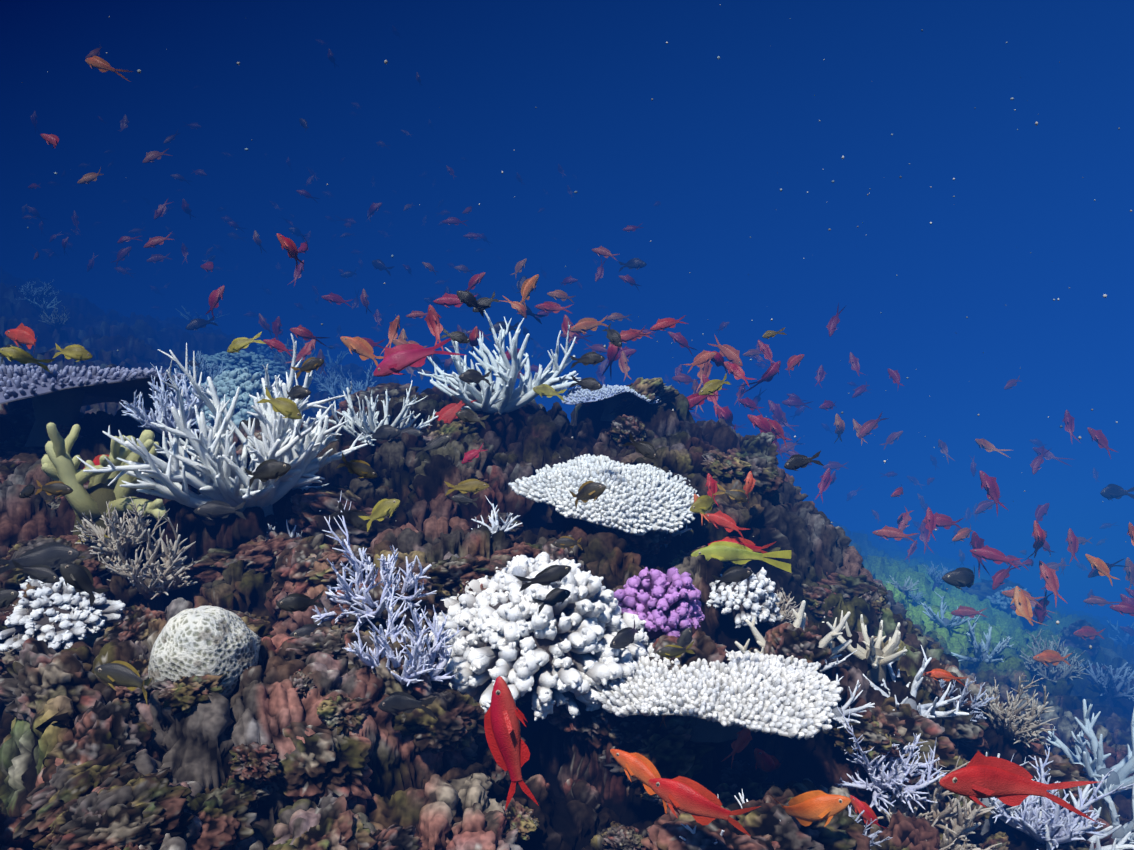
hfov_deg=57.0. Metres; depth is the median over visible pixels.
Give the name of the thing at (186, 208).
fish
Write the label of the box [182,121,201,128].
fish
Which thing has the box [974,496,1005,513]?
fish
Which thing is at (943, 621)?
branching coral
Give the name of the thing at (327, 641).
reef lump
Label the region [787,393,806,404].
fish
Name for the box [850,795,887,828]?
fish
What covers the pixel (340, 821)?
reef lump
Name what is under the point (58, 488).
fish
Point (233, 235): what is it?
fish
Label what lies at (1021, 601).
fish
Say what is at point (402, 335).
fish
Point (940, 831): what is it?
reef lump
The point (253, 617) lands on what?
reef lump
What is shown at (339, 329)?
fish
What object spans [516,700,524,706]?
reef lump
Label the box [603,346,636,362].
fish
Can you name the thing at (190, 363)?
fish
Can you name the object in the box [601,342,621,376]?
fish
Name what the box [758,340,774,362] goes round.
fish
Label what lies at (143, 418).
blue tuft
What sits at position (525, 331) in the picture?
fish
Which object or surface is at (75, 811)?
reef lump
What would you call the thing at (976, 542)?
fish
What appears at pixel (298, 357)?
fish
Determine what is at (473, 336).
fish
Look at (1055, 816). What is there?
blue tuft
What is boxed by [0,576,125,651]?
coral
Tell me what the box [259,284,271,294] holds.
fish
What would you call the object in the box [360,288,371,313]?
fish
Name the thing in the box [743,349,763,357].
fish
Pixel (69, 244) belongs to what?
fish
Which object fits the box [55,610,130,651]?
reef lump
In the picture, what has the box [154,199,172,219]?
fish
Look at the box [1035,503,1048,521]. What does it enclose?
fish
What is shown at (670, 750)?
reef lump
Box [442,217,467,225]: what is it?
fish
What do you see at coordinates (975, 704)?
branching coral
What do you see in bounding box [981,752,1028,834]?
white tuft
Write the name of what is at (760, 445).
reef lump
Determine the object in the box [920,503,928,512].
fish
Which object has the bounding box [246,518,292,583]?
reef lump
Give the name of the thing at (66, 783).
reef lump
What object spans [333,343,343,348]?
fish
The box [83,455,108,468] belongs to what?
fish
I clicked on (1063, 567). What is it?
fish
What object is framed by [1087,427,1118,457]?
fish
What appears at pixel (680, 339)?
fish
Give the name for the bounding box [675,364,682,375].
fish
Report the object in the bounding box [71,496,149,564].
coral
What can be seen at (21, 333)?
fish
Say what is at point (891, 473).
fish
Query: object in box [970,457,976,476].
fish
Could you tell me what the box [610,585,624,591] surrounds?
reef lump
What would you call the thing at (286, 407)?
fish
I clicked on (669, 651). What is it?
fish
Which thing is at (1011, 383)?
fish
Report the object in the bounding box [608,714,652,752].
reef lump
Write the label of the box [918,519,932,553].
fish
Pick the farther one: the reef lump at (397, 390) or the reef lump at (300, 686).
the reef lump at (397, 390)
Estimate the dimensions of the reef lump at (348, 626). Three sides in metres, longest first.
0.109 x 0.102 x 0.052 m
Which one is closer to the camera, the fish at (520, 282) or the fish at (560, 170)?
the fish at (520, 282)
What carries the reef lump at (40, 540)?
on the reef ground
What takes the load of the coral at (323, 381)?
on the reef ground
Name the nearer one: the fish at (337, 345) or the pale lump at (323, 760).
the pale lump at (323, 760)
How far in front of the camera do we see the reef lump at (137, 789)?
0.72 m
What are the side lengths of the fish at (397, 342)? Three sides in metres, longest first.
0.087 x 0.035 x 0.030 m
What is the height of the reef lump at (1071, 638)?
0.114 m
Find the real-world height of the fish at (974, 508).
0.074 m
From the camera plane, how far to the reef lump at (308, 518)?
1.30 m
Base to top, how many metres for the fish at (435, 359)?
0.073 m
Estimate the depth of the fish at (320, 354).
3.58 m
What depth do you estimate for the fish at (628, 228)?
3.66 m
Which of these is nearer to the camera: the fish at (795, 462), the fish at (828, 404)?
the fish at (795, 462)
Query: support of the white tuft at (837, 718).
on the reef lump at (869, 732)
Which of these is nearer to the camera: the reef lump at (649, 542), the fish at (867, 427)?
the reef lump at (649, 542)
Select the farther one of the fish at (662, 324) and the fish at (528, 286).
the fish at (528, 286)
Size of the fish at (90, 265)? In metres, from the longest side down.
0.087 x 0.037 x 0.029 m
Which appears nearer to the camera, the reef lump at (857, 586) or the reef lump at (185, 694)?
the reef lump at (185, 694)
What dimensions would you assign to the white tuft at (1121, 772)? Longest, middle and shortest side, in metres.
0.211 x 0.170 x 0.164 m
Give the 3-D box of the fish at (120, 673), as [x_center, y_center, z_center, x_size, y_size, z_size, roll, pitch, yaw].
[-0.346,0.201,0.825,0.066,0.023,0.016,7,14,30]
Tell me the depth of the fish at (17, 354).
0.94 m
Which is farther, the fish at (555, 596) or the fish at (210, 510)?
the fish at (210, 510)
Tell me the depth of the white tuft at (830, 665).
1.10 m
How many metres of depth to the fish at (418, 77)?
4.78 m
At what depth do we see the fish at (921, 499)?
4.65 m
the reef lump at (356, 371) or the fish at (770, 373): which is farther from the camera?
the reef lump at (356, 371)
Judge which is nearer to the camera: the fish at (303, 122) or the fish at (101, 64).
the fish at (101, 64)
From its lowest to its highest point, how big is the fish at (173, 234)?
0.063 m
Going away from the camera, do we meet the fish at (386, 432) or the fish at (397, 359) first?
the fish at (397, 359)
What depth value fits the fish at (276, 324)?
3.39 m
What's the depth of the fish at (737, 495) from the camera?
1.11 m
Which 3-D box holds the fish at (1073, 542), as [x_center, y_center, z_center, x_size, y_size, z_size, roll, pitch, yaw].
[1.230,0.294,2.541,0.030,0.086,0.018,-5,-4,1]
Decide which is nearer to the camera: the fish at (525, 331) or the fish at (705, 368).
the fish at (705, 368)
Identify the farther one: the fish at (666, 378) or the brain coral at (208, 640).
the fish at (666, 378)
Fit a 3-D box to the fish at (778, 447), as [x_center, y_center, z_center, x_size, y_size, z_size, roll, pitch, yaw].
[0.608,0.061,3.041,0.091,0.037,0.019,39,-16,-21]
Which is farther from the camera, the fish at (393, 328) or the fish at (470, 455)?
the fish at (393, 328)
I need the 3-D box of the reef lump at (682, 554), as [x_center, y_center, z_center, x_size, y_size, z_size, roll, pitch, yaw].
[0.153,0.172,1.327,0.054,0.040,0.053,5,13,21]
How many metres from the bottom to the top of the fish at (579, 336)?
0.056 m
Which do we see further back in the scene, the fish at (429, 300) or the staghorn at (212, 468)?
the fish at (429, 300)
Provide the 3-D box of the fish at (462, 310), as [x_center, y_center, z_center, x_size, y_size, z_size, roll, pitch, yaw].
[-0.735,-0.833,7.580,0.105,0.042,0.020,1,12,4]
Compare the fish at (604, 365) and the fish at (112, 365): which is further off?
the fish at (604, 365)
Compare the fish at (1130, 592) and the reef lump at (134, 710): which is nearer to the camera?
the reef lump at (134, 710)
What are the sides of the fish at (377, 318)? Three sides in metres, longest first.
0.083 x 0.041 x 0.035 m
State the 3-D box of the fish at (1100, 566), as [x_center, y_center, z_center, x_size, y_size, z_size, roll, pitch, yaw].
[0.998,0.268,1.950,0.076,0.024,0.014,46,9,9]
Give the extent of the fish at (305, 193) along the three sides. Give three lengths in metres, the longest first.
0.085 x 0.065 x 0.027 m
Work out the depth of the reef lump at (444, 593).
1.10 m
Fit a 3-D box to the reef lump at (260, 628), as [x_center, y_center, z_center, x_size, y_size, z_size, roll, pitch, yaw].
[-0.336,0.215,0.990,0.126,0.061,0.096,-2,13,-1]
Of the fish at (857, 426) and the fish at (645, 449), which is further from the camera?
the fish at (857, 426)
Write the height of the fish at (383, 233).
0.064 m
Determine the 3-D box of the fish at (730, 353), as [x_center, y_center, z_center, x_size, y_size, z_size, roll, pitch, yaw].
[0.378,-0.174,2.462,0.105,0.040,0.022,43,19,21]
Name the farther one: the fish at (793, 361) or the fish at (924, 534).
the fish at (924, 534)
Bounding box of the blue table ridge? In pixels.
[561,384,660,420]
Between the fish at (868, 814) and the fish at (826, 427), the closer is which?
the fish at (868, 814)
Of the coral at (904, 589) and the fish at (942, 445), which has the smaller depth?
the coral at (904, 589)
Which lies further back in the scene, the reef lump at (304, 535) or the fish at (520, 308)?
the fish at (520, 308)
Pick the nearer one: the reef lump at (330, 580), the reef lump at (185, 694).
the reef lump at (185, 694)
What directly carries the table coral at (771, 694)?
on the reef ground
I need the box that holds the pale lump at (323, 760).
[272,721,372,801]
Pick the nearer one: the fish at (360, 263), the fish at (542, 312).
the fish at (542, 312)
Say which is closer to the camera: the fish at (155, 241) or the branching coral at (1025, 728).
the branching coral at (1025, 728)
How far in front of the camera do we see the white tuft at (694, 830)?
0.86 m
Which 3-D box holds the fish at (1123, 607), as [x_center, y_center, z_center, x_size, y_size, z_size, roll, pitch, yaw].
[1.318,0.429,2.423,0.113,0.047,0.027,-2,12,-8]
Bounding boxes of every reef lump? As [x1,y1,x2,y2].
[0,434,46,461]
[0,459,26,483]
[0,535,71,566]
[0,545,92,605]
[0,605,14,634]
[0,631,47,667]
[0,637,106,728]
[0,662,5,674]
[13,746,135,842]
[33,767,191,849]
[41,698,158,785]
[44,481,89,509]
[45,420,86,439]
[45,789,113,849]
[48,534,82,542]
[51,797,194,849]
[52,485,87,502]
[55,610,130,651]
[77,547,110,577]
[103,607,166,643]
[107,842,147,849]
[114,657,153,701]
[120,697,139,717]
[126,601,144,614]
[151,362,180,372]
[152,671,228,715]
[179,468,200,494]
[182,537,302,586]
[184,787,256,849]
[220,775,274,811]
[224,608,273,630]
[228,742,283,784]
[236,427,302,463]
[237,614,274,637]
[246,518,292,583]
[267,533,351,619]
[267,793,377,849]
[280,626,354,662]
[288,485,398,547]
[288,530,308,538]
[289,669,316,698]
[302,372,318,388]
[304,544,373,583]
[307,403,331,416]
[317,694,371,734]
[321,570,377,591]
[328,363,367,380]
[329,568,447,644]
[329,604,387,634]
[336,382,420,413]
[339,838,357,849]
[344,630,436,724]
[370,824,419,849]
[392,686,485,753]
[399,578,449,602]
[420,415,477,445]
[428,555,495,595]
[457,578,485,600]
[463,734,525,782]
[481,512,522,534]
[490,542,541,561]
[500,798,539,842]
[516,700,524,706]
[542,541,584,571]
[546,691,615,748]
[597,715,715,796]
[599,526,672,555]
[601,821,645,849]
[607,414,646,448]
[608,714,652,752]
[609,377,679,416]
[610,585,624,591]
[640,790,667,806]
[640,806,773,849]
[649,630,729,716]
[669,545,706,567]
[701,450,750,481]
[713,783,744,807]
[719,760,778,800]
[720,561,750,574]
[727,432,778,464]
[733,456,783,496]
[735,785,870,849]
[747,637,775,654]
[761,834,780,849]
[764,623,832,671]
[802,584,837,617]
[817,572,887,601]
[823,713,905,758]
[832,706,901,763]
[839,696,956,772]
[858,590,885,619]
[867,809,939,849]
[886,757,955,794]
[913,672,945,706]
[922,811,948,839]
[940,786,958,800]
[941,696,989,757]
[944,749,968,792]
[944,795,991,830]
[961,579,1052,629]
[972,830,1009,849]
[1023,753,1092,797]
[1034,840,1095,849]
[1056,619,1100,656]
[1066,736,1092,754]
[1086,665,1133,701]
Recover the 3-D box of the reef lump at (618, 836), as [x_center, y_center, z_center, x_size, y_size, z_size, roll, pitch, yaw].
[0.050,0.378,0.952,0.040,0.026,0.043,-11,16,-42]
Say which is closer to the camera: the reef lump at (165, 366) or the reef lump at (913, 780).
the reef lump at (913, 780)
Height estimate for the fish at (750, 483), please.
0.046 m
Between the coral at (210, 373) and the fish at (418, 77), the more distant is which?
the fish at (418, 77)
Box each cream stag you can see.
[735,600,851,670]
[822,614,906,682]
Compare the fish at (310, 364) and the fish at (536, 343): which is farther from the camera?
the fish at (536, 343)
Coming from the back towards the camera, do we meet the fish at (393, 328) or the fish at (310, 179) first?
the fish at (310, 179)
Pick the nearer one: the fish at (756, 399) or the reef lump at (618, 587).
the reef lump at (618, 587)
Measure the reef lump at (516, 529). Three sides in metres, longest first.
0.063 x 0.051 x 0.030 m
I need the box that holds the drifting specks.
[22,16,1131,692]
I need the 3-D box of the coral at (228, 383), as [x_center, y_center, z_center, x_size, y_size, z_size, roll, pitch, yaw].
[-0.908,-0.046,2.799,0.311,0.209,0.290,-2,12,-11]
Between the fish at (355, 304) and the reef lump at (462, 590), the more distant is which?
the fish at (355, 304)
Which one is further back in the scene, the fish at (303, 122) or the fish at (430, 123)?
the fish at (430, 123)
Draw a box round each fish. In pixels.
[0,344,13,361]
[0,346,54,372]
[0,542,79,573]
[0,588,18,609]
[5,323,36,349]
[7,560,59,583]
[19,482,35,497]
[21,204,27,216]
[22,215,36,219]
[27,206,47,222]
[28,183,40,188]
[30,111,39,133]
[31,244,38,259]
[35,480,72,496]
[39,221,44,235]
[41,134,58,148]
[42,248,59,259]
[49,232,63,242]
[52,343,92,361]
[60,563,108,606]
[62,237,68,255]
[66,242,72,247]
[69,184,79,188]
[71,210,79,232]
[75,534,115,557]
[77,168,103,183]
[78,163,90,166]
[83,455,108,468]
[85,46,101,58]
[85,56,132,81]
[87,253,97,271]
[94,661,151,703]
[105,364,122,369]
[110,247,131,267]
[114,115,128,131]
[114,266,135,277]
[117,236,141,242]
[128,227,145,233]
[143,148,171,162]
[144,232,174,247]
[147,253,170,262]
[150,286,165,296]
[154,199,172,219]
[163,130,179,143]
[169,232,180,238]
[170,174,192,184]
[181,243,188,261]
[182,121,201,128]
[182,199,195,219]
[185,316,217,329]
[188,360,200,367]
[191,169,206,175]
[193,500,245,519]
[200,262,213,271]
[203,255,215,263]
[205,247,213,256]
[205,286,224,317]
[221,215,240,222]
[222,152,233,156]
[227,221,245,232]
[227,232,246,241]
[227,332,265,352]
[243,459,290,487]
[244,312,258,317]
[253,230,265,253]
[257,387,301,419]
[258,313,272,338]
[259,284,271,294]
[263,338,292,356]
[270,201,282,210]
[272,316,281,340]
[276,233,303,268]
[276,262,280,271]
[276,589,324,613]
[286,157,292,172]
[286,385,310,400]
[287,346,306,368]
[288,227,306,241]
[289,260,303,285]
[289,622,338,636]
[290,325,327,345]
[291,357,323,378]
[294,302,306,311]
[296,190,319,202]
[296,339,315,355]
[298,235,307,252]
[299,118,308,130]
[304,231,310,242]
[305,175,313,185]
[309,170,318,179]
[312,285,320,298]
[315,39,327,44]
[316,349,326,374]
[322,190,333,197]
[322,292,350,306]
[327,49,338,66]
[328,501,371,530]
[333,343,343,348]
[336,216,355,224]
[336,325,341,336]
[336,453,377,477]
[340,233,354,237]
[340,269,356,277]
[340,336,383,365]
[344,222,350,227]
[350,249,363,254]
[351,102,361,108]
[352,287,358,309]
[358,258,362,267]
[359,499,399,531]
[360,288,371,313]
[363,338,385,348]
[367,202,381,221]
[369,424,400,441]
[371,327,381,331]
[372,259,394,275]
[373,309,381,326]
[374,338,464,376]
[376,140,390,148]
[378,230,392,237]
[378,691,436,719]
[380,315,399,354]
[392,338,408,345]
[397,427,423,438]
[398,328,407,339]
[401,130,411,136]
[403,203,414,210]
[403,264,411,277]
[405,366,415,376]
[406,311,427,318]
[408,341,426,347]
[410,435,451,458]
[411,366,431,379]
[416,72,422,85]
[422,262,436,274]
[424,297,437,308]
[424,305,442,355]
[426,355,444,368]
[428,119,434,130]
[432,294,441,298]
[433,293,476,307]
[435,278,449,284]
[436,400,475,423]
[437,209,450,215]
[440,328,469,343]
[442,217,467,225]
[444,286,451,293]
[444,358,452,372]
[444,479,489,495]
[446,166,455,177]
[447,262,455,267]
[451,493,478,507]
[454,265,474,275]
[455,409,488,428]
[456,290,490,317]
[459,308,471,312]
[459,369,490,385]
[462,203,471,213]
[462,329,471,349]
[462,444,485,463]
[463,232,483,238]
[465,272,485,290]
[466,327,491,341]
[469,326,478,351]
[472,291,499,311]
[472,292,481,299]
[477,233,491,245]
[484,676,538,810]
[489,321,519,333]
[499,295,526,318]
[505,349,519,360]
[511,259,526,277]
[513,564,571,591]
[516,173,524,184]
[516,301,546,323]
[517,275,526,292]
[520,274,538,309]
[523,326,533,341]
[530,364,538,372]
[533,340,543,348]
[533,384,566,400]
[533,588,570,613]
[535,301,572,313]
[536,310,553,317]
[539,266,546,277]
[547,290,574,303]
[553,536,582,549]
[558,164,565,175]
[560,275,577,284]
[560,333,592,342]
[562,315,576,342]
[567,185,573,197]
[569,323,585,334]
[569,352,604,368]
[569,375,601,390]
[570,315,607,333]
[570,481,605,507]
[583,343,606,352]
[592,246,617,259]
[595,258,606,281]
[596,365,606,386]
[599,358,607,373]
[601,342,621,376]
[602,323,621,346]
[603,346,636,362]
[606,313,630,321]
[610,615,638,648]
[610,749,666,812]
[618,258,646,272]
[619,274,640,290]
[619,351,631,379]
[620,325,646,342]
[622,433,657,458]
[623,224,643,231]
[629,328,652,338]
[640,329,654,336]
[648,776,760,835]
[650,315,687,330]
[656,641,694,659]
[660,715,666,726]
[664,374,671,383]
[668,332,698,355]
[672,372,700,384]
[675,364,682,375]
[677,628,692,656]
[682,350,716,371]
[687,393,719,409]
[690,411,705,420]
[690,491,714,513]
[691,379,703,413]
[691,541,791,572]
[694,494,708,521]
[696,361,712,391]
[698,373,731,394]
[702,374,724,415]
[704,511,749,539]
[706,473,718,506]
[707,351,726,372]
[708,536,775,553]
[709,334,742,366]
[712,566,752,591]
[713,406,734,426]
[713,483,748,502]
[716,322,728,333]
[721,728,752,767]
[724,362,753,385]
[731,424,744,429]
[734,382,745,406]
[737,361,780,393]
[739,397,763,414]
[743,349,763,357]
[743,471,755,502]
[747,415,780,433]
[752,356,766,363]
[752,386,764,412]
[754,748,783,772]
[755,362,769,368]
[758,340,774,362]
[762,327,786,338]
[765,418,790,447]
[768,400,786,426]
[769,790,850,826]
[771,415,797,431]
[772,442,785,458]
[778,437,801,453]
[781,411,786,422]
[782,396,813,408]
[783,430,795,441]
[784,451,823,470]
[785,354,803,376]
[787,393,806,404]
[787,450,798,456]
[790,406,805,419]
[815,365,826,385]
[815,468,831,501]
[819,400,836,410]
[821,423,834,434]
[823,461,847,470]
[826,303,845,336]
[830,471,836,484]
[834,414,844,442]
[846,485,865,500]
[847,381,857,386]
[849,352,867,375]
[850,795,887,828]
[852,382,869,397]
[853,419,867,445]
[858,412,888,438]
[871,510,880,521]
[872,526,917,542]
[879,471,897,477]
[880,431,902,448]
[888,369,903,387]
[891,487,902,496]
[892,532,919,542]
[897,507,913,530]
[905,540,916,559]
[907,476,922,489]
[912,521,920,530]
[917,493,926,509]
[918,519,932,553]
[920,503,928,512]
[923,512,962,528]
[923,669,965,686]
[924,507,936,540]
[927,478,934,484]
[930,455,939,470]
[938,439,954,463]
[939,751,1098,822]
[942,567,974,589]
[949,526,959,544]
[951,605,986,618]
[952,523,972,540]
[958,549,964,566]
[964,507,971,522]
[969,531,989,575]
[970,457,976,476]
[970,545,1023,569]
[972,503,979,521]
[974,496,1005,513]
[975,438,1009,457]
[979,471,1008,515]
[992,561,1020,589]
[1001,588,1042,606]
[1004,375,1020,389]
[1004,555,1031,569]
[1010,605,1035,617]
[1011,586,1044,624]
[1023,558,1033,566]
[1025,520,1045,559]
[1029,438,1047,447]
[1029,600,1056,617]
[1030,446,1049,474]
[1033,446,1069,465]
[1033,590,1052,624]
[1033,650,1071,665]
[1034,537,1053,556]
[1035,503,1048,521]
[1039,558,1069,573]
[1039,561,1067,604]
[1060,558,1065,574]
[1062,410,1078,442]
[1065,528,1078,562]
[1073,626,1103,639]
[1076,563,1090,572]
[1077,537,1091,544]
[1083,595,1120,605]
[1084,589,1094,607]
[1085,554,1119,585]
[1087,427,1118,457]
[1088,558,1128,577]
[1092,468,1098,481]
[1096,537,1106,545]
[1099,522,1117,528]
[1100,484,1133,500]
[1109,601,1133,615]
[1120,594,1133,604]
[1120,626,1133,635]
[1123,557,1133,588]
[1125,588,1133,597]
[1127,522,1133,545]
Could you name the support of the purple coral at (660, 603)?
on the reef ground
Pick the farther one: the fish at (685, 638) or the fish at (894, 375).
the fish at (894, 375)
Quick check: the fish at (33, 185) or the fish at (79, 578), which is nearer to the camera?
the fish at (79, 578)
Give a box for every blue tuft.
[119,364,210,449]
[311,491,436,631]
[319,357,376,404]
[343,585,463,685]
[837,705,946,814]
[848,805,892,846]
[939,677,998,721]
[990,744,1133,849]
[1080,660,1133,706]
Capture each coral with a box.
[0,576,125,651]
[15,279,60,304]
[24,289,61,319]
[38,305,68,337]
[41,422,167,536]
[148,605,260,697]
[171,351,228,382]
[176,306,229,331]
[184,367,271,434]
[197,350,294,383]
[257,339,298,358]
[271,339,315,385]
[313,350,349,368]
[313,368,343,393]
[614,567,704,640]
[886,575,918,595]
[908,591,926,604]
[922,562,952,590]
[986,586,1034,615]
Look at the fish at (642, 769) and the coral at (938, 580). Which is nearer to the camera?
the fish at (642, 769)
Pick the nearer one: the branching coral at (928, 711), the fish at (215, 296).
the branching coral at (928, 711)
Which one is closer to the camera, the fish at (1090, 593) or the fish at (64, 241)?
the fish at (1090, 593)
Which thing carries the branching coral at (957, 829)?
on the reef ground
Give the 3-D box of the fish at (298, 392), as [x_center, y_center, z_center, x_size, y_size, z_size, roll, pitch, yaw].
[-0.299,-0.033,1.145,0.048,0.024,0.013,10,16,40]
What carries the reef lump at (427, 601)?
on the reef lump at (348, 626)
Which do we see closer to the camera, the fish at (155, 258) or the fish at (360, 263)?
the fish at (155, 258)
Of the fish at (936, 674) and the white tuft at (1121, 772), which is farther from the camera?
the white tuft at (1121, 772)
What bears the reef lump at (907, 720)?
on the reef ground
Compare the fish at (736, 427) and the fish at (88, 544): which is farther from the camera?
the fish at (736, 427)
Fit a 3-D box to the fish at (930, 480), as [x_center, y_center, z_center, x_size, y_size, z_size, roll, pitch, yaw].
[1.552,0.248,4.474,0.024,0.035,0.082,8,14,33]
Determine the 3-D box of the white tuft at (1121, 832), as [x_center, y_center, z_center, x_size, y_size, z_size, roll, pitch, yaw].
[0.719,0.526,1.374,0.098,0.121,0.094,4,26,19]
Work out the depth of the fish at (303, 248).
2.52 m
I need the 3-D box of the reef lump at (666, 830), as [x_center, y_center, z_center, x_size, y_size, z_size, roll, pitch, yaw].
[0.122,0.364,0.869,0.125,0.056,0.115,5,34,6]
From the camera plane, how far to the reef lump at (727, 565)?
1.33 m
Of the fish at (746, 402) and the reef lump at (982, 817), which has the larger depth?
the fish at (746, 402)
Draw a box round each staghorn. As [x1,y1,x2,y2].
[76,334,367,516]
[310,380,437,445]
[418,310,580,414]
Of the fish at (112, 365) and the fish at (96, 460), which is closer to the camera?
the fish at (96, 460)
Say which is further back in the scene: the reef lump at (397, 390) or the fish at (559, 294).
the fish at (559, 294)
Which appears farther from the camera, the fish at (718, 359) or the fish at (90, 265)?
the fish at (90, 265)
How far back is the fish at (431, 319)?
2.04 m
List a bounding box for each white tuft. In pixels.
[0,604,53,654]
[267,520,301,537]
[471,495,521,537]
[659,524,691,547]
[679,797,723,843]
[734,790,780,820]
[766,588,799,631]
[820,650,856,671]
[830,673,874,730]
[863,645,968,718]
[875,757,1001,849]
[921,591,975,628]
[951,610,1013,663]
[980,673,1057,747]
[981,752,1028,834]
[1018,779,1133,849]
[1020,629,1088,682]
[1046,699,1133,797]
[1094,774,1133,843]
[1107,620,1133,645]
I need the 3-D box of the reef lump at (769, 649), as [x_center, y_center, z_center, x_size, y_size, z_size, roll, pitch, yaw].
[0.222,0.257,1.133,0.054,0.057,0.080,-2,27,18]
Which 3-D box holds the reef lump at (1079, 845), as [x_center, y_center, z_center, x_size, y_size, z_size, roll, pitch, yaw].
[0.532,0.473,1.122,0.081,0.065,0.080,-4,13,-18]
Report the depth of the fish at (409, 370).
4.02 m
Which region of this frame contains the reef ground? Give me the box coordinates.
[0,266,1133,849]
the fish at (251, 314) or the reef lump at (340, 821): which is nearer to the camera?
the reef lump at (340, 821)
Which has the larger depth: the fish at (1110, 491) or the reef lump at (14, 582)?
the fish at (1110, 491)
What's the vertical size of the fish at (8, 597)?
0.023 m
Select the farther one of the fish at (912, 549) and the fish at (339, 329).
the fish at (339, 329)
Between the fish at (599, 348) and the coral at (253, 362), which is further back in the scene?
the coral at (253, 362)
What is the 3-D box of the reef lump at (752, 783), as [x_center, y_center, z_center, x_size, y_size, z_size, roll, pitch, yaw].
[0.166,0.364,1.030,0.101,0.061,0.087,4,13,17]
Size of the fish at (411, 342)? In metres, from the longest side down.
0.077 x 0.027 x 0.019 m
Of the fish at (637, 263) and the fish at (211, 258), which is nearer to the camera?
the fish at (637, 263)
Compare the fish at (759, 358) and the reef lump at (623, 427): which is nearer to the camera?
the reef lump at (623, 427)
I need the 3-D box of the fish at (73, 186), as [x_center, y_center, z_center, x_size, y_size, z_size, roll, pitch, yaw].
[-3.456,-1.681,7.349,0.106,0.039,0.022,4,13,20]
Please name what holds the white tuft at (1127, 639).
on the reef ground
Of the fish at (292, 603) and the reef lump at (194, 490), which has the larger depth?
the reef lump at (194, 490)
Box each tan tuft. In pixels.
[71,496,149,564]
[98,510,197,611]
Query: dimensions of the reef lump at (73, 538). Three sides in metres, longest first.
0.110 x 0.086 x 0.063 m
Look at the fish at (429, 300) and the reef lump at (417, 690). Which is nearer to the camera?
the reef lump at (417, 690)
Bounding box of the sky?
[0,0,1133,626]
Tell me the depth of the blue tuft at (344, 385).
3.79 m
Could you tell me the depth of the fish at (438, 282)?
5.84 m
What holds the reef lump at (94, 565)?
on the reef ground
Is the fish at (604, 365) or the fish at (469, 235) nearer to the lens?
the fish at (604, 365)
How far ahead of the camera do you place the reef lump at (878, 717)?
1.07 m
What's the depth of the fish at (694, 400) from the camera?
2.14 m
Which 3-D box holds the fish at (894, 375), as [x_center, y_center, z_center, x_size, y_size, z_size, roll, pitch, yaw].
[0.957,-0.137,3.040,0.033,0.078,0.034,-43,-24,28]
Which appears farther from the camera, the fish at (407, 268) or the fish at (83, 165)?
the fish at (83, 165)
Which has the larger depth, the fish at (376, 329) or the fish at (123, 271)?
the fish at (376, 329)
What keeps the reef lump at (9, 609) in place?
on the reef lump at (14, 582)
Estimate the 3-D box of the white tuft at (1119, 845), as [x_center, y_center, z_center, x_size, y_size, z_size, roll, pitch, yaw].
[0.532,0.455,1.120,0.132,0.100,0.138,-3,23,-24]
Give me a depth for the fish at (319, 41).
6.19 m
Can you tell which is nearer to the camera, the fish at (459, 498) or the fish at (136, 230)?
the fish at (459, 498)
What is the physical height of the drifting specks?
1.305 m
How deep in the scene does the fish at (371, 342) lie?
2.71 m
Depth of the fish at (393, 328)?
2.16 m
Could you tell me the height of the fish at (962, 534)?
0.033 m
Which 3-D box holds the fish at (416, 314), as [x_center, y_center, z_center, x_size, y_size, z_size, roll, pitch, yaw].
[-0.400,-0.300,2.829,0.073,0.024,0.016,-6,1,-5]
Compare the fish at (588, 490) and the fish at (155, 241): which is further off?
the fish at (155, 241)
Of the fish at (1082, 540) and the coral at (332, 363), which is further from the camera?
the coral at (332, 363)
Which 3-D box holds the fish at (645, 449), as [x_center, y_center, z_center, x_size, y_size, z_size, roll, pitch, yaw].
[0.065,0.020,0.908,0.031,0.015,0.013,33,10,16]
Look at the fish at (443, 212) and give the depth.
5.66 m
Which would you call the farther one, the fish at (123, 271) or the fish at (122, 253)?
the fish at (123, 271)

